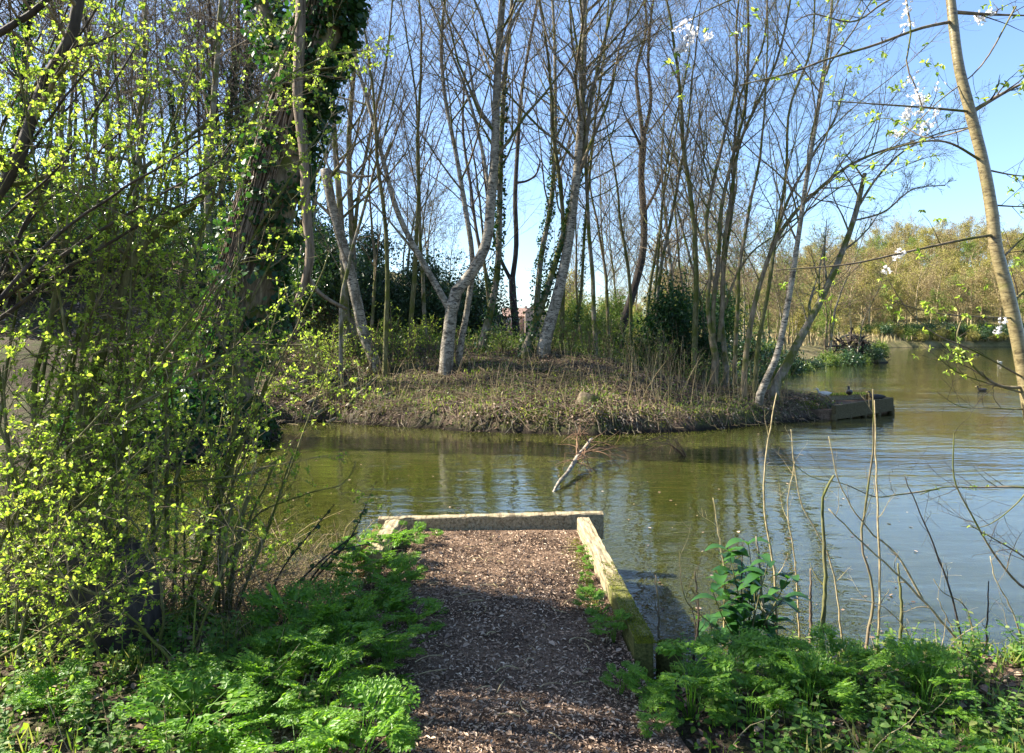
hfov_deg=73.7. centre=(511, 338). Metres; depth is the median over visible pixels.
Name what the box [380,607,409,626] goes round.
cow parsley
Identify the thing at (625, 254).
deciduous tree
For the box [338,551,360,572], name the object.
cow parsley
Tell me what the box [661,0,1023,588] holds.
cherry tree
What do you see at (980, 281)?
woodland tree
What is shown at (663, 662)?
timber post
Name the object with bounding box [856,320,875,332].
bush
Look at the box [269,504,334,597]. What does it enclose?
bramble stem
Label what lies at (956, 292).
woodland tree
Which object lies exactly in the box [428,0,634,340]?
deciduous tree
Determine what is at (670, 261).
deciduous tree
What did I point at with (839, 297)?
deciduous tree
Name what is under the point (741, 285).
deciduous tree
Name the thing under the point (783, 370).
alder tree
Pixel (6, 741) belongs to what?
nettle
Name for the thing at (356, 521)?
bramble stem
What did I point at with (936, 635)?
nettle
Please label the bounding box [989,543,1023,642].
bare sapling
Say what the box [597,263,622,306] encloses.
deciduous tree
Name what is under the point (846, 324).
woodland tree
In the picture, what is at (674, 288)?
woodland tree
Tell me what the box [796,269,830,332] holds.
woodland tree
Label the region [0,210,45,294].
evergreen bush
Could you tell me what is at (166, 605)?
nettle
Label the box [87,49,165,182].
deciduous tree
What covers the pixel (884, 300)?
woodland tree
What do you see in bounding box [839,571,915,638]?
bare sapling
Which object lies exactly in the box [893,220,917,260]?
woodland tree
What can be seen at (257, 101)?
deciduous tree
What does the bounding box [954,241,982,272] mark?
woodland tree
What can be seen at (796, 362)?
evergreen bush
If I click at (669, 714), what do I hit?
cow parsley
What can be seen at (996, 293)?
woodland tree
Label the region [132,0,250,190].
deciduous tree
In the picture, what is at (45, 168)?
evergreen bush
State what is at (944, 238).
woodland tree
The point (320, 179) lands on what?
deciduous tree
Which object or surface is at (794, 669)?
cow parsley
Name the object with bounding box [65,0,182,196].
deciduous tree
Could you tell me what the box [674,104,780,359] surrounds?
deciduous tree
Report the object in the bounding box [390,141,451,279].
deciduous tree
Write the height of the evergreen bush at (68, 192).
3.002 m
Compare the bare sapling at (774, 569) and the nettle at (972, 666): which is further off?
the bare sapling at (774, 569)
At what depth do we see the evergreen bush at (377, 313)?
26.07 m
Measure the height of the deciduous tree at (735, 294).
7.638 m
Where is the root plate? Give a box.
[818,325,885,360]
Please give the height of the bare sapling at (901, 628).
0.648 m
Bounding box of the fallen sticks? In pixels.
[253,346,838,433]
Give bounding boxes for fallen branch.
[552,418,648,491]
[633,418,685,457]
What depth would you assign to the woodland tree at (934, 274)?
192.71 m
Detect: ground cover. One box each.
[0,594,1023,752]
[109,310,841,417]
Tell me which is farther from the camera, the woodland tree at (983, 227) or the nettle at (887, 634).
the woodland tree at (983, 227)
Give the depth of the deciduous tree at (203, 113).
47.53 m
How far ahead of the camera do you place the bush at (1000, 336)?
168.96 m
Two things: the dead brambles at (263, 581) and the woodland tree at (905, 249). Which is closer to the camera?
the dead brambles at (263, 581)
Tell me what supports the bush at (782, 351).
on the ground at (742, 744)
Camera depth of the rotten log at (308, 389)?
18.02 m
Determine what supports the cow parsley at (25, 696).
on the ground at (742, 744)
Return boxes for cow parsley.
[1,747,42,752]
[7,658,100,724]
[110,667,269,752]
[138,653,226,713]
[195,686,303,752]
[215,635,274,670]
[219,652,301,730]
[228,621,334,689]
[229,706,355,752]
[240,577,351,660]
[271,640,367,729]
[278,575,377,652]
[281,620,387,695]
[291,589,387,648]
[297,672,422,752]
[316,538,363,583]
[329,676,416,751]
[333,562,381,592]
[335,583,410,622]
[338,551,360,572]
[341,531,379,561]
[347,621,432,683]
[355,548,399,575]
[356,529,411,564]
[365,523,383,539]
[370,636,412,665]
[371,554,419,597]
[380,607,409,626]
[382,596,446,642]
[384,551,428,583]
[384,581,410,599]
[390,520,431,545]
[394,540,409,548]
[403,599,448,622]
[405,528,420,539]
[429,528,443,536]
[571,586,605,607]
[575,583,596,596]
[576,544,588,554]
[578,571,593,584]
[581,555,593,568]
[585,600,609,623]
[588,608,632,642]
[598,662,641,694]
[619,660,639,673]
[623,664,677,704]
[635,638,737,724]
[636,693,681,737]
[684,625,772,698]
[702,672,797,731]
[731,631,827,696]
[760,638,828,692]
[765,646,871,723]
[801,621,877,683]
[807,647,899,710]
[869,638,965,694]
[878,633,984,724]
[890,731,1003,752]
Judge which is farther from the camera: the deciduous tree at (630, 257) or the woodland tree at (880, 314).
the woodland tree at (880, 314)
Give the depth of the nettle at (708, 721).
2.96 m
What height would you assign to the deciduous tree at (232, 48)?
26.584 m
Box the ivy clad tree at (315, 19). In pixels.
[47,0,408,470]
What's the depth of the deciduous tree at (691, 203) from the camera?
18.41 m
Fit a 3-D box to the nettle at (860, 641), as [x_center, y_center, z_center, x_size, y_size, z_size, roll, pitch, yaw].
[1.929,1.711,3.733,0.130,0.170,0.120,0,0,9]
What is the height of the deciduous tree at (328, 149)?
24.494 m
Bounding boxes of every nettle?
[0,610,38,654]
[0,694,19,752]
[0,724,14,752]
[1,605,33,640]
[6,660,51,716]
[11,626,54,668]
[43,659,93,713]
[56,636,97,687]
[64,685,108,738]
[83,699,132,752]
[104,659,130,689]
[114,619,150,674]
[151,696,180,730]
[156,613,187,653]
[159,715,191,752]
[163,592,173,624]
[171,643,210,697]
[175,586,205,625]
[181,701,226,752]
[184,625,224,673]
[190,586,219,621]
[200,610,240,656]
[241,702,264,732]
[242,604,261,628]
[246,621,262,636]
[247,587,277,626]
[248,654,278,704]
[289,666,321,728]
[291,597,314,630]
[676,631,711,680]
[691,651,742,703]
[702,686,745,736]
[750,694,796,752]
[754,664,777,695]
[783,679,841,752]
[785,621,822,657]
[792,743,821,752]
[815,634,836,673]
[835,653,872,703]
[841,729,872,752]
[856,691,913,752]
[857,634,877,657]
[863,673,907,729]
[871,624,893,653]
[881,621,920,657]
[889,664,910,693]
[915,700,959,752]
[916,643,946,691]
[921,628,942,651]
[928,682,966,720]
[947,624,987,684]
[950,609,993,660]
[961,623,988,648]
[968,696,1012,747]
[978,727,1023,752]
[986,673,1023,735]
[996,616,1023,666]
[1000,714,1023,752]
[1001,632,1023,658]
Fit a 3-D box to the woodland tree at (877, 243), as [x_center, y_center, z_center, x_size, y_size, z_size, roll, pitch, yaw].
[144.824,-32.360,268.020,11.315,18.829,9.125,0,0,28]
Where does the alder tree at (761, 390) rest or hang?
on the ground at (742, 744)
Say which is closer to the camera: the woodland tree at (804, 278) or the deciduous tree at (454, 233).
the deciduous tree at (454, 233)
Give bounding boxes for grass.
[0,599,1023,752]
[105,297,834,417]
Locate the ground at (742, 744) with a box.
[0,192,1023,752]
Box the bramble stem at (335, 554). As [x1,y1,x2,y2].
[284,541,369,630]
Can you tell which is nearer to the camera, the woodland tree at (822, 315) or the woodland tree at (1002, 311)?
the woodland tree at (822, 315)
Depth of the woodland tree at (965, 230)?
253.40 m
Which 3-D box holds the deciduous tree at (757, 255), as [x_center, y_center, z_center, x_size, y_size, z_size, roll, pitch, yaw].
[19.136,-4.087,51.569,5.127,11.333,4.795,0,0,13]
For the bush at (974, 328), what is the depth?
170.64 m
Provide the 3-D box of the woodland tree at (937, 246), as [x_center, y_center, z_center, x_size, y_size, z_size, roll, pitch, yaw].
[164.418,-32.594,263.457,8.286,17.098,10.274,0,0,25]
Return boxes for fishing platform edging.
[356,511,653,680]
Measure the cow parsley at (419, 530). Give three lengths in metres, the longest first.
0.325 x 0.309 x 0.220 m
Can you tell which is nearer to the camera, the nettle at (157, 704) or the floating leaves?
the nettle at (157, 704)
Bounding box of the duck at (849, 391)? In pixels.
[846,386,852,394]
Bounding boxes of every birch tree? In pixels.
[251,0,637,374]
[312,143,381,372]
[351,0,572,365]
[389,0,723,357]
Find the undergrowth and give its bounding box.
[298,293,737,385]
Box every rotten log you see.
[286,377,338,392]
[294,367,354,396]
[298,363,346,384]
[306,374,370,404]
[314,383,366,416]
[326,391,393,421]
[345,375,377,408]
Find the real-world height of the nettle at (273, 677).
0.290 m
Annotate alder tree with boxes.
[595,0,845,386]
[618,0,870,387]
[652,43,995,400]
[661,0,1003,404]
[719,0,923,392]
[768,83,990,400]
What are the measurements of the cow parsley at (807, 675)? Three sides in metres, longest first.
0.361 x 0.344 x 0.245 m
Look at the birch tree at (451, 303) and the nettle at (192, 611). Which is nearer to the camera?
the nettle at (192, 611)
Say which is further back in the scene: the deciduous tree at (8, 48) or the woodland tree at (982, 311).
the woodland tree at (982, 311)
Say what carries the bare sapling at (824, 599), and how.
on the ground at (742, 744)
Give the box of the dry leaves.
[333,533,656,750]
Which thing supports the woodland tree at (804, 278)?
on the ground at (742, 744)
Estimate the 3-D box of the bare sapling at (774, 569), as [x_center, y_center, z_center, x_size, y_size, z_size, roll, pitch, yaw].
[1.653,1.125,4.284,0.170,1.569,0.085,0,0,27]
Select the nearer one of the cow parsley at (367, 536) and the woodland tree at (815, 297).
the cow parsley at (367, 536)
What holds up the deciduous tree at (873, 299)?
on the ground at (742, 744)
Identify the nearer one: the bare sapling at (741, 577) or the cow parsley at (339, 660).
the cow parsley at (339, 660)
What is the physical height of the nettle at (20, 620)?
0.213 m
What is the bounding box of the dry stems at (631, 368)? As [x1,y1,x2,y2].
[295,319,802,416]
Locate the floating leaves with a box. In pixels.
[194,429,917,637]
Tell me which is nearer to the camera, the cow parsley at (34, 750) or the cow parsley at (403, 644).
the cow parsley at (34, 750)
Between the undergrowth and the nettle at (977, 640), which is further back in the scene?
the undergrowth
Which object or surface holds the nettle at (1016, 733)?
on the ground at (742, 744)
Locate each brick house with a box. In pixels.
[502,306,527,335]
[525,307,546,334]
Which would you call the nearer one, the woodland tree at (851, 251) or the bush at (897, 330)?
the bush at (897, 330)
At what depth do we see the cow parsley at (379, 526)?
5.48 m
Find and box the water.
[29,347,1023,677]
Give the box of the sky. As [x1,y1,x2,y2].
[0,0,1023,314]
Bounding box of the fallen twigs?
[344,535,610,752]
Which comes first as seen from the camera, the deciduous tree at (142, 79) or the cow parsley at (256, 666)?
the cow parsley at (256, 666)
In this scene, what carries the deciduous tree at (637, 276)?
on the ground at (742, 744)
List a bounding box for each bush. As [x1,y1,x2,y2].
[0,164,92,237]
[0,187,91,285]
[0,201,72,307]
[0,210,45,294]
[2,126,40,200]
[12,168,121,234]
[29,150,77,196]
[51,201,171,289]
[56,168,139,221]
[67,183,189,274]
[145,217,223,295]
[160,189,234,272]
[188,190,234,251]
[271,212,389,332]
[281,202,368,299]
[336,256,391,326]
[356,222,405,280]
[357,253,421,331]
[364,263,437,339]
[376,247,469,339]
[418,266,475,338]
[431,250,532,341]
[540,301,600,338]
[556,290,602,345]
[567,295,645,353]
[569,291,605,342]
[588,286,634,339]
[624,321,643,356]
[626,311,642,339]
[705,345,749,387]
[705,361,752,384]
[727,323,786,369]
[729,355,764,381]
[759,357,795,376]
[760,338,785,359]
[769,344,817,373]
[799,357,817,369]
[809,355,832,367]
[810,347,843,366]
[831,344,866,364]
[847,326,864,335]
[855,353,873,363]
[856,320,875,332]
[860,341,884,362]
[867,326,881,336]
[870,319,883,328]
[870,319,893,336]
[870,338,890,356]
[877,321,897,327]
[891,325,904,337]
[897,321,916,332]
[899,324,920,338]
[900,330,911,340]
[911,323,924,335]
[911,329,928,340]
[914,317,942,331]
[926,325,937,338]
[931,329,949,340]
[932,318,953,326]
[934,325,950,336]
[941,320,960,335]
[947,331,964,340]
[952,320,968,335]
[955,321,974,336]
[961,328,984,340]
[963,321,981,337]
[976,318,990,329]
[976,325,995,341]
[988,331,1008,341]
[990,323,1008,336]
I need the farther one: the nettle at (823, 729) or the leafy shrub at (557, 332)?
the leafy shrub at (557, 332)
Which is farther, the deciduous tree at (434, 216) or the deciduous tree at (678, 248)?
the deciduous tree at (434, 216)
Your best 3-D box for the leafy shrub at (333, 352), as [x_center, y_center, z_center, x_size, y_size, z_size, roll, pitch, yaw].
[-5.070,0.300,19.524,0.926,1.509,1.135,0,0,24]
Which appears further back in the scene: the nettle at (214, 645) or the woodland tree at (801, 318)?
the woodland tree at (801, 318)
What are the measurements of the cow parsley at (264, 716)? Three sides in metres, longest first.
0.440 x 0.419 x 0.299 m
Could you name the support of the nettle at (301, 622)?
on the ground at (742, 744)
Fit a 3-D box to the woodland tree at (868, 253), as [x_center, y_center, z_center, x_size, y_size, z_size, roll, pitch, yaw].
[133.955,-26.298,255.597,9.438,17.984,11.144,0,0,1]
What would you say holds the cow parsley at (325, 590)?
on the ground at (742, 744)
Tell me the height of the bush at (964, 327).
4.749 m
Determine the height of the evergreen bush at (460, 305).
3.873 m
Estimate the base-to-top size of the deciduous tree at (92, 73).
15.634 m
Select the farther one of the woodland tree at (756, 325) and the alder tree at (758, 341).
the woodland tree at (756, 325)
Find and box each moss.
[328,399,829,429]
[562,537,678,647]
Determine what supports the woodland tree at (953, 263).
on the ground at (742, 744)
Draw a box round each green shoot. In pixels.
[42,617,74,664]
[192,587,196,658]
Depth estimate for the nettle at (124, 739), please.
2.75 m
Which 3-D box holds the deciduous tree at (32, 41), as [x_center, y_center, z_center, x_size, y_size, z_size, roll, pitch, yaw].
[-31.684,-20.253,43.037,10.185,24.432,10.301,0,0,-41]
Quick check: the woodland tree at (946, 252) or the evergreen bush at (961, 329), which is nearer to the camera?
the evergreen bush at (961, 329)
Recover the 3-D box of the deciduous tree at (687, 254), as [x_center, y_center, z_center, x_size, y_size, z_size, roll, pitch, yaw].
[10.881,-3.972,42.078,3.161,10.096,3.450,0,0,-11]
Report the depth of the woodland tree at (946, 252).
231.14 m
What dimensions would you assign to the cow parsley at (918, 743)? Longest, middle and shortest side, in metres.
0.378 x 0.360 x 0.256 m
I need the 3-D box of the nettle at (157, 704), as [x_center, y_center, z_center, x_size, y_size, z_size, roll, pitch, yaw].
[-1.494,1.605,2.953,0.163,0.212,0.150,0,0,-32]
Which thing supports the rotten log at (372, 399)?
on the ground at (742, 744)
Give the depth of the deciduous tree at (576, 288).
25.71 m
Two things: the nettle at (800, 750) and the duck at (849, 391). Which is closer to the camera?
the nettle at (800, 750)
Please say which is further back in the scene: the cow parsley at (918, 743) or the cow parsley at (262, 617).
the cow parsley at (262, 617)
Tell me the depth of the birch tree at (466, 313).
19.16 m
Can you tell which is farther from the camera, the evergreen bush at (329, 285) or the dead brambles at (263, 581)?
the evergreen bush at (329, 285)
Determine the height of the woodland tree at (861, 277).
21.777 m
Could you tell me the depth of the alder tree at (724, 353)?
18.29 m
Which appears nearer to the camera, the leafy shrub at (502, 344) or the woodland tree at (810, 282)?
the leafy shrub at (502, 344)
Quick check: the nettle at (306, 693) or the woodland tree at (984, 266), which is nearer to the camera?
the nettle at (306, 693)
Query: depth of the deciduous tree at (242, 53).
41.98 m
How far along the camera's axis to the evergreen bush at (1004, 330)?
169.75 m
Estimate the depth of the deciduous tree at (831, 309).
61.53 m
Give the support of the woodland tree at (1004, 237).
on the ground at (742, 744)
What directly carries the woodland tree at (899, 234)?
on the ground at (742, 744)
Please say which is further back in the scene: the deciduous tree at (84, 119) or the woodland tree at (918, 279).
the woodland tree at (918, 279)
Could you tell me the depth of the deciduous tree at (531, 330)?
19.54 m
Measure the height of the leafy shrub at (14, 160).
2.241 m
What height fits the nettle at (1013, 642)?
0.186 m
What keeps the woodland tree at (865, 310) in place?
on the ground at (742, 744)
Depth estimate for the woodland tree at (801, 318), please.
117.36 m
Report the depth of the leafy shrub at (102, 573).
3.32 m
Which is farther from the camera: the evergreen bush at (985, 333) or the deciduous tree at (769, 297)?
the evergreen bush at (985, 333)
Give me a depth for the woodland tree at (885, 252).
236.64 m
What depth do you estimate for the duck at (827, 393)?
19.64 m
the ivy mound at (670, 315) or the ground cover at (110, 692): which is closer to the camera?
the ground cover at (110, 692)
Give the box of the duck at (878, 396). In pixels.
[866,391,885,398]
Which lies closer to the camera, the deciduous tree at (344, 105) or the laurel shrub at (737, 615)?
the laurel shrub at (737, 615)
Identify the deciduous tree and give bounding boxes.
[0,0,48,68]
[0,0,85,207]
[0,0,98,86]
[0,0,132,193]
[0,0,170,207]
[0,1,44,92]
[0,1,131,163]
[0,2,45,171]
[0,3,93,101]
[0,5,14,107]
[0,10,47,147]
[1,0,68,161]
[1,0,154,201]
[2,0,131,193]
[7,11,99,155]
[9,0,120,164]
[26,0,151,223]
[33,0,182,175]
[34,4,134,182]
[36,62,105,163]
[57,1,182,178]
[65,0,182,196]
[66,21,164,170]
[82,0,213,197]
[85,0,212,191]
[85,1,168,157]
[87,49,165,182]
[89,0,255,285]
[96,12,177,211]
[97,28,170,207]
[100,0,226,205]
[102,0,191,205]
[102,0,239,189]
[113,68,188,162]
[120,0,242,207]
[125,0,258,220]
[127,0,265,211]
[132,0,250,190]
[132,0,265,221]
[137,2,222,212]
[141,1,263,214]
[143,0,265,219]
[164,0,416,331]
[165,0,292,198]
[165,26,234,191]
[166,0,266,176]
[166,4,238,212]
[169,0,272,145]
[174,4,253,211]
[179,1,388,88]
[192,0,296,223]
[196,25,267,154]
[204,37,259,163]
[208,0,373,118]
[219,11,374,229]
[224,71,269,142]
[237,0,440,356]
[253,84,379,217]
[296,1,486,378]
[297,15,437,340]
[311,68,382,220]
[315,23,383,185]
[317,0,464,375]
[341,0,475,340]
[347,0,488,342]
[360,0,491,355]
[365,35,546,340]
[383,151,443,266]
[385,135,431,284]
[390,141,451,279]
[394,128,459,259]
[395,98,470,260]
[397,159,452,252]
[410,177,463,270]
[413,0,587,352]
[414,3,557,344]
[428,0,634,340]
[437,206,468,285]
[455,0,562,342]
[455,0,621,347]
[464,0,718,352]
[493,0,690,358]
[500,0,674,354]
[520,91,647,346]
[527,211,578,299]
[534,34,687,351]
[546,10,680,364]
[556,187,598,297]
[558,0,743,303]
[565,116,638,304]
[565,236,595,305]
[572,0,793,379]
[579,180,646,304]
[581,147,649,297]
[591,46,743,365]
[592,58,752,384]
[597,16,736,366]
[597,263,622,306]
[601,0,704,357]
[602,202,645,304]
[603,22,717,298]
[604,213,655,296]
[604,260,624,307]
[615,0,802,363]
[619,217,655,319]
[620,237,653,320]
[628,116,752,288]
[631,0,821,386]
[647,190,701,288]
[648,220,690,292]
[665,190,727,297]
[666,200,716,293]
[671,162,759,338]
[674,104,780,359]
[688,208,749,295]
[700,244,740,302]
[712,215,766,341]
[713,200,768,337]
[713,240,754,341]
[725,267,751,312]
[727,196,764,339]
[728,247,774,339]
[737,209,803,347]
[748,254,784,340]
[751,215,811,343]
[756,263,796,338]
[757,227,815,354]
[757,230,818,345]
[757,243,806,331]
[770,262,806,343]
[773,269,805,343]
[797,218,852,352]
[806,227,857,343]
[817,210,894,354]
[848,259,899,351]
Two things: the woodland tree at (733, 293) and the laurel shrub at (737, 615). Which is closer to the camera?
the laurel shrub at (737, 615)
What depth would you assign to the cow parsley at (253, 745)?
2.57 m
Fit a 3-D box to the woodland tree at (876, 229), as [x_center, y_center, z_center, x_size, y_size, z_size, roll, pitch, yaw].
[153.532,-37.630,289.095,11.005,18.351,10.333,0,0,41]
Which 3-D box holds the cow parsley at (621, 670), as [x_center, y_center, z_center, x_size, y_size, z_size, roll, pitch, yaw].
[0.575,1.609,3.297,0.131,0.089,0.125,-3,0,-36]
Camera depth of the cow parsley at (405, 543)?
5.36 m
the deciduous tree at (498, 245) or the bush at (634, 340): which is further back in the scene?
the bush at (634, 340)
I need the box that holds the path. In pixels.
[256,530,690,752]
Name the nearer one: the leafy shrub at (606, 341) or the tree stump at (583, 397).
the tree stump at (583, 397)
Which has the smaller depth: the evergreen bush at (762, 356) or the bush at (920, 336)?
the evergreen bush at (762, 356)
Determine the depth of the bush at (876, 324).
172.99 m
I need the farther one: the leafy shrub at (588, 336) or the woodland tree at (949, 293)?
the woodland tree at (949, 293)
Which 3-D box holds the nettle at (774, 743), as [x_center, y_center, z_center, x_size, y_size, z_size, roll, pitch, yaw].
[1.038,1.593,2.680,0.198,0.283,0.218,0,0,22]
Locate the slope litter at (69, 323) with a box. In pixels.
[0,209,370,408]
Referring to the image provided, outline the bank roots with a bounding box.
[209,390,831,443]
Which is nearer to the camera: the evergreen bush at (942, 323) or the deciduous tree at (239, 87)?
the deciduous tree at (239, 87)
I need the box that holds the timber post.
[656,643,682,678]
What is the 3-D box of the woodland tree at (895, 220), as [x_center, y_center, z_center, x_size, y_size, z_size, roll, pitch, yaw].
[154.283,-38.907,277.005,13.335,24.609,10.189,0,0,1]
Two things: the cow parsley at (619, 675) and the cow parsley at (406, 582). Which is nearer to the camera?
the cow parsley at (619, 675)
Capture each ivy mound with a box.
[614,265,732,381]
[684,282,755,364]
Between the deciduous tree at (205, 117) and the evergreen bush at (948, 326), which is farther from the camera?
the evergreen bush at (948, 326)
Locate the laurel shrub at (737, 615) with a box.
[690,537,810,657]
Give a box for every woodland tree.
[559,269,590,313]
[611,286,637,312]
[633,229,700,312]
[633,302,645,317]
[645,262,693,316]
[701,273,750,314]
[732,283,770,336]
[740,307,765,336]
[745,270,783,332]
[752,264,785,323]
[755,309,774,334]
[764,301,777,331]
[766,291,794,334]
[775,309,797,337]
[786,296,811,335]
[791,301,811,330]
[796,264,822,319]
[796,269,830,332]
[798,244,820,266]
[799,244,827,276]
[800,268,834,332]
[805,240,823,257]
[809,314,820,333]
[811,302,840,343]
[812,303,828,333]
[827,293,851,337]
[830,246,868,326]
[831,246,858,294]
[833,238,860,290]
[836,306,855,338]
[837,235,856,262]
[838,259,858,324]
[843,257,893,332]
[843,258,885,323]
[844,299,856,325]
[848,284,886,327]
[854,247,867,265]
[860,245,878,269]
[860,246,882,278]
[862,228,884,247]
[863,220,890,247]
[863,273,887,323]
[868,235,889,260]
[870,271,924,326]
[871,247,908,271]
[872,281,900,324]
[874,293,889,324]
[877,237,910,280]
[879,232,904,260]
[881,274,905,318]
[883,291,907,325]
[885,213,907,242]
[885,266,937,324]
[887,221,907,250]
[887,255,905,284]
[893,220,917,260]
[894,224,918,247]
[897,255,918,307]
[898,245,937,323]
[898,266,927,321]
[900,243,933,287]
[902,248,925,266]
[902,264,933,317]
[903,211,923,246]
[903,235,928,259]
[910,225,930,241]
[911,226,941,264]
[916,226,948,264]
[916,273,942,320]
[918,251,958,307]
[918,275,944,322]
[919,253,940,284]
[922,228,963,261]
[923,254,956,295]
[925,217,950,239]
[926,257,949,295]
[926,287,950,322]
[932,235,947,261]
[935,247,969,275]
[936,271,957,319]
[936,276,981,324]
[937,220,978,252]
[938,258,957,302]
[939,273,969,322]
[942,222,968,245]
[950,265,994,326]
[951,258,996,324]
[952,260,977,296]
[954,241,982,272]
[955,215,984,251]
[959,243,985,296]
[960,291,977,324]
[961,241,983,269]
[964,267,995,321]
[971,225,987,270]
[972,247,1022,311]
[972,264,1023,325]
[976,224,987,266]
[977,214,1006,265]
[980,283,1001,315]
[988,298,1023,324]
[989,230,1021,266]
[1002,228,1023,253]
[1006,225,1023,253]
[1007,237,1023,266]
[1007,246,1023,267]
[1012,259,1023,277]
[1012,268,1023,322]
[1018,293,1023,321]
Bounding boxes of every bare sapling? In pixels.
[638,547,660,638]
[677,521,712,663]
[685,556,707,663]
[700,498,725,627]
[740,538,747,620]
[753,536,775,650]
[763,393,787,634]
[774,444,806,639]
[778,425,852,639]
[808,475,834,649]
[808,568,812,642]
[827,436,923,598]
[828,480,967,654]
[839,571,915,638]
[858,389,875,650]
[861,392,894,651]
[897,563,906,638]
[905,440,961,639]
[933,564,973,641]
[937,562,955,643]
[982,581,999,651]
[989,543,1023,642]
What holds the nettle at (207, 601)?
on the ground at (742, 744)
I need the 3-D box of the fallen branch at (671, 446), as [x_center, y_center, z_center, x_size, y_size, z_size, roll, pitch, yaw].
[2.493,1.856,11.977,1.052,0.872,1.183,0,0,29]
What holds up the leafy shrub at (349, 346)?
on the ground at (742, 744)
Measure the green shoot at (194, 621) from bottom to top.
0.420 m
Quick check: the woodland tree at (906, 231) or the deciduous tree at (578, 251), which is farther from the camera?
the woodland tree at (906, 231)
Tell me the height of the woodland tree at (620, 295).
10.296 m
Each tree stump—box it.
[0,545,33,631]
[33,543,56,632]
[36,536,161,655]
[575,391,602,405]
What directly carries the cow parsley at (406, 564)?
on the path
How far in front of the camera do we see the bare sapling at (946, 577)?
4.15 m
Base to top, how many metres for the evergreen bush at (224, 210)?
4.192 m
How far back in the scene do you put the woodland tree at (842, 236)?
282.94 m
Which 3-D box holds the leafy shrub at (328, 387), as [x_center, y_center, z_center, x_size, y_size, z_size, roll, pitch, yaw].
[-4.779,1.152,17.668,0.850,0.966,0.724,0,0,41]
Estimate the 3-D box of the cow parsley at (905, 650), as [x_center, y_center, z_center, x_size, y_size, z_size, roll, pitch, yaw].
[1.881,1.566,3.070,0.409,0.369,0.394,0,0,35]
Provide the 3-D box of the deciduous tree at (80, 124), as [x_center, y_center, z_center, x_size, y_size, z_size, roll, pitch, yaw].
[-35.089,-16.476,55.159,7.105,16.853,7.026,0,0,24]
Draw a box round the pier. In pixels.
[807,392,894,419]
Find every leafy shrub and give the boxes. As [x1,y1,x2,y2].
[0,0,325,323]
[0,0,394,630]
[0,345,291,700]
[64,171,382,639]
[293,328,326,374]
[306,365,338,394]
[310,323,353,367]
[328,309,371,360]
[358,318,392,370]
[375,299,408,359]
[393,317,426,361]
[415,313,442,352]
[486,320,510,353]
[537,322,565,347]
[557,316,585,351]
[571,309,616,356]
[581,311,636,357]
[611,326,645,364]
[630,319,676,367]
[645,323,682,372]
[665,345,711,384]
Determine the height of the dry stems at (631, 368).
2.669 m
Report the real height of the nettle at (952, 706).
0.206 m
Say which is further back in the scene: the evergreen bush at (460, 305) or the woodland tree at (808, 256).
the woodland tree at (808, 256)
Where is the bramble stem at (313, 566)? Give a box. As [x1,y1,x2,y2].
[277,532,357,610]
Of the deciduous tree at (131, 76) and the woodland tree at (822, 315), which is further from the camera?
the woodland tree at (822, 315)
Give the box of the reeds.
[699,331,1008,346]
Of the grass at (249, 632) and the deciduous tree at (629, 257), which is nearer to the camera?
the grass at (249, 632)
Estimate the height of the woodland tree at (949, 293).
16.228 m
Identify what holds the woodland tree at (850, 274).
on the ground at (742, 744)
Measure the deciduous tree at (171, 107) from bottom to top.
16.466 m
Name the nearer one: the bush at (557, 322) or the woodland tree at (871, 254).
the bush at (557, 322)
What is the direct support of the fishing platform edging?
on the ground at (742, 744)
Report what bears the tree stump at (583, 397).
on the ground at (742, 744)
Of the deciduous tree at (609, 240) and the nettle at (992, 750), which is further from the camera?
the deciduous tree at (609, 240)
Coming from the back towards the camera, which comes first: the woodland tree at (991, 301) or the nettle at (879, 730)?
the woodland tree at (991, 301)
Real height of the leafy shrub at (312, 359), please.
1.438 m
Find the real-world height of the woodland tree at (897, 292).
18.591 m
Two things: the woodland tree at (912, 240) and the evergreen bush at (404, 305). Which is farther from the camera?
the woodland tree at (912, 240)
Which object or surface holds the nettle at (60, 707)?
on the ground at (742, 744)
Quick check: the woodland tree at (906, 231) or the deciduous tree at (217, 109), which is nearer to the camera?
the deciduous tree at (217, 109)
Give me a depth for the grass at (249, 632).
3.37 m
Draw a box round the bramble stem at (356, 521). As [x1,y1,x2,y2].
[281,480,376,622]
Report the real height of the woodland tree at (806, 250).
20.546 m
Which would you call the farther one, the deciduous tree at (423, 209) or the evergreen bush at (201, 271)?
the deciduous tree at (423, 209)
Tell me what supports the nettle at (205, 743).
on the ground at (742, 744)
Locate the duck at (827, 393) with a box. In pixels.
[814,388,831,396]
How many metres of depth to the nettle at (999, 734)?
2.83 m
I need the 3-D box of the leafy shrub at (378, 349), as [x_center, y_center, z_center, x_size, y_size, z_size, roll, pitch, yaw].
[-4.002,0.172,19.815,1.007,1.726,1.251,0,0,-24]
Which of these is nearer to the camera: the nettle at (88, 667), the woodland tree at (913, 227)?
the nettle at (88, 667)
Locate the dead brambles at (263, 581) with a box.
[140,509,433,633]
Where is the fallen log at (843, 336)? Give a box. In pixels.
[834,334,866,341]

